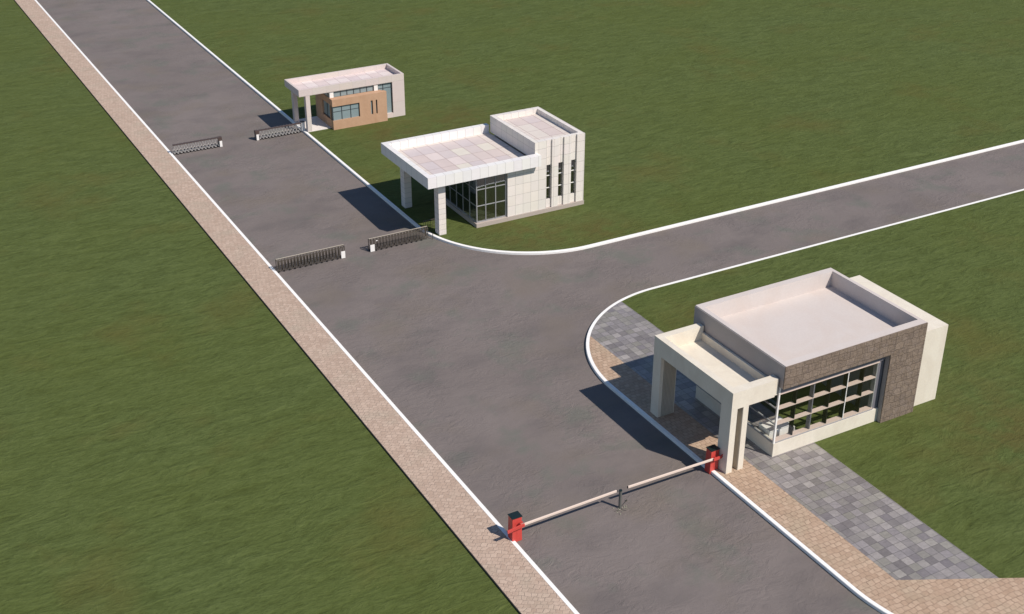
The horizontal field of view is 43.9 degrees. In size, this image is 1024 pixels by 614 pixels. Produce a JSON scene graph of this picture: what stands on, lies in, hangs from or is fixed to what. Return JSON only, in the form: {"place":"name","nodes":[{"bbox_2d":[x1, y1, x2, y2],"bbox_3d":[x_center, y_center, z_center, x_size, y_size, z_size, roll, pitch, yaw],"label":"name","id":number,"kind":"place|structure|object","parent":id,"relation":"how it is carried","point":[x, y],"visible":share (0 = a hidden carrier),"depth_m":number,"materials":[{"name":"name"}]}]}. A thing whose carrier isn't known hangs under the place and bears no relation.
{"place":"outdoors","nodes":[
{"label":"outdoors","id":0,"kind":"place"},
{"bbox_2d":[0,0,518,613],"bbox_3d":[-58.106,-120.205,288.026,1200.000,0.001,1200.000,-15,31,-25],"label":"lawn","id":1,"kind":"structure","parent":0,"point":[182,428],"depth_m":50.77,"materials":[{"name":"green plant"}]},
{"bbox_2d":[14,0,520,613],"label":"pavement edging","id":2,"kind":"object","parent":1,"relation":"on","point":[304,352],"depth_m":54.43,"materials":[{"name":"beige concrete"}]},
{"bbox_2d":[15,0,573,613],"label":"sidewalk","id":3,"kind":"structure","parent":0,"point":[507,566],"depth_m":54.47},
{"bbox_2d":[37,0,1023,613],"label":"road","id":4,"kind":"structure","parent":0,"point":[477,368],"depth_m":59.46,"materials":[{"name":"grey asphalt"}]},
{"bbox_2d":[172,136,222,154],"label":"lattice gate","id":5,"kind":"structure","parent":4,"relation":"on","point":[219,140],"depth_m":78.19,"materials":[{"name":"silver metal"}]},
{"bbox_2d":[254,122,300,139],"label":"lattice gate","id":6,"kind":"structure","parent":4,"relation":"on","point":[256,134],"depth_m":80.27,"materials":[{"name":"silver metal"}]},
{"bbox_2d":[35,0,578,613],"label":"kerb","id":7,"kind":"structure","parent":4,"relation":"on","point":[501,528],"depth_m":54.65,"materials":[{"name":"white concrete"}]},
{"bbox_2d":[275,244,344,272],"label":"folding gate","id":8,"kind":"structure","parent":4,"relation":"on","point":[325,250],"depth_m":63.89,"materials":[{"name":"grey metal"}]},
{"bbox_2d":[368,226,427,251],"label":"folding gate","id":9,"kind":"structure","parent":4,"relation":"on","point":[392,238],"depth_m":65.93,"materials":[{"name":"grey metal"}]},
{"bbox_2d":[507,490,616,541],"bbox_3d":[1.716,7.299,45.066,4.542,1.050,0.492,-15,31,-25],"label":"boom barrier","id":10,"kind":"object","parent":4,"relation":"on","point":[516,524],"visible":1,"depth_m":44.30,"materials":[{"name":"metal"}]},
{"bbox_2d":[147,0,1023,254],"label":"kerb","id":11,"kind":"structure","parent":4,"relation":"on","point":[380,195],"depth_m":72.00,"materials":[{"name":"white concrete"}]},
{"bbox_2d":[300,121,304,130],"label":"gate cabinet","id":12,"kind":"object","parent":11,"relation":"on","point":[302,126],"visible":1,"depth_m":81.00,"materials":[{"name":"silver metal"}]},
{"bbox_2d":[618,489,621,508],"bbox_3d":[3.895,6.951,45.992,0.174,0.800,0.126,-15,31,-25],"label":"rest post","id":13,"kind":"object","parent":4,"relation":"on","point":[620,499],"visible":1,"depth_m":45.95,"materials":[{"name":"grey metal"}]},
{"bbox_2d":[627,444,722,487],"bbox_3d":[6.009,6.198,47.154,4.357,1.050,0.530,-15,31,-25],"label":"boom barrier","id":14,"kind":"object","parent":4,"relation":"on","point":[713,457],"visible":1,"depth_m":47.66,"materials":[{"name":"metal"}]},
{"bbox_2d":[586,189,1023,613],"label":"kerb","id":15,"kind":"structure","parent":4,"relation":"on","point":[778,526],"depth_m":49.97,"materials":[{"name":"white concrete"}]},
{"bbox_2d":[150,0,1023,251],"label":"lawn","id":16,"kind":"structure","parent":0,"point":[676,111],"depth_m":89.89,"materials":[{"name":"green plant"}]},
{"bbox_2d":[284,63,404,131],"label":"brown gatehouse","id":17,"kind":"object","parent":16,"relation":"on","point":[348,98],"visible":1,"depth_m":81.82,"materials":[{"name":"tile"}]},
{"bbox_2d":[323,100,329,116],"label":"window","id":18,"kind":"structure","parent":17,"relation":"in","point":[326,106],"depth_m":81.74,"materials":[{"name":"blue glass"}]},
{"bbox_2d":[332,103,359,120],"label":"window","id":19,"kind":"structure","parent":17,"relation":"in","point":[350,110],"depth_m":81.20,"materials":[{"name":"blue glass"}]},
{"bbox_2d":[333,85,373,96],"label":"window","id":20,"kind":"structure","parent":17,"relation":"in","point":[367,88],"depth_m":81.36,"materials":[{"name":"blue glass"}]},
{"bbox_2d":[378,82,392,112],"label":"window","id":21,"kind":"structure","parent":17,"relation":"in","point":[387,87],"depth_m":82.64,"materials":[{"name":"blue glass"}]},
{"bbox_2d":[423,218,434,227],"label":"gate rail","id":22,"kind":"object","parent":16,"relation":"on","point":[430,222],"visible":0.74,"depth_m":67.65,"materials":[{"name":"grey metal"}]},
{"bbox_2d":[381,107,584,235],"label":"panelled gatehouse","id":23,"kind":"object","parent":16,"relation":"on","point":[523,163],"visible":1,"depth_m":68.94,"materials":[{"name":"tile"}]},
{"bbox_2d":[446,181,475,221],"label":"window","id":24,"kind":"structure","parent":23,"relation":"in","point":[462,195],"depth_m":68.65,"materials":[{"name":"grey metal"}]},
{"bbox_2d":[476,174,506,222],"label":"window","id":25,"kind":"structure","parent":23,"relation":"in","point":[495,186],"depth_m":67.66,"materials":[{"name":"grey metal"}]},
{"bbox_2d":[758,416,794,437],"bbox_3d":[10.379,4.846,49.751,1.380,0.780,0.700,-15,31,-25],"label":"desk","id":26,"kind":"object","parent":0,"point":[766,427],"visible":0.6,"depth_m":49.40,"materials":[{"name":"white paint"}]},
{"bbox_2d":[590,301,997,579],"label":"slate path","id":27,"kind":"structure","parent":0,"point":[889,536],"depth_m":46.82,"materials":[{"name":"grey stone"}]},
{"bbox_2d":[589,190,1023,591],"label":"lawn","id":28,"kind":"structure","parent":0,"point":[947,463],"depth_m":55.00,"materials":[{"name":"green plant"}]},
{"bbox_2d":[650,268,947,473],"bbox_3d":[11.520,2.182,51.264,10.880,4.140,5.617,-15,31,-25],"label":"stone gatehouse","id":29,"kind":"object","parent":28,"relation":"on","point":[870,351],"visible":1,"depth_m":50.21,"materials":[{"name":"paint"}]},
{"bbox_2d":[697,385,778,441],"bbox_3d":[8.819,3.081,49.936,0.060,2.562,4.820,-15,31,-25],"label":"window","id":30,"kind":"structure","parent":29,"relation":"in","point":[767,402],"depth_m":49.07,"materials":[{"name":"grey metal"}]},
{"bbox_2d":[770,361,879,443],"bbox_3d":[12.130,3.494,49.157,5.035,2.559,0.240,-15,31,-25],"label":"window","id":31,"kind":"structure","parent":29,"relation":"in","point":[841,414],"depth_m":49.30,"materials":[{"name":"metal"}]},
{"bbox_2d":[589,336,1023,613],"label":"cobble path","id":32,"kind":"structure","parent":0,"point":[850,563],"depth_m":43.99,"materials":[{"name":"beige stone"}]}
]}

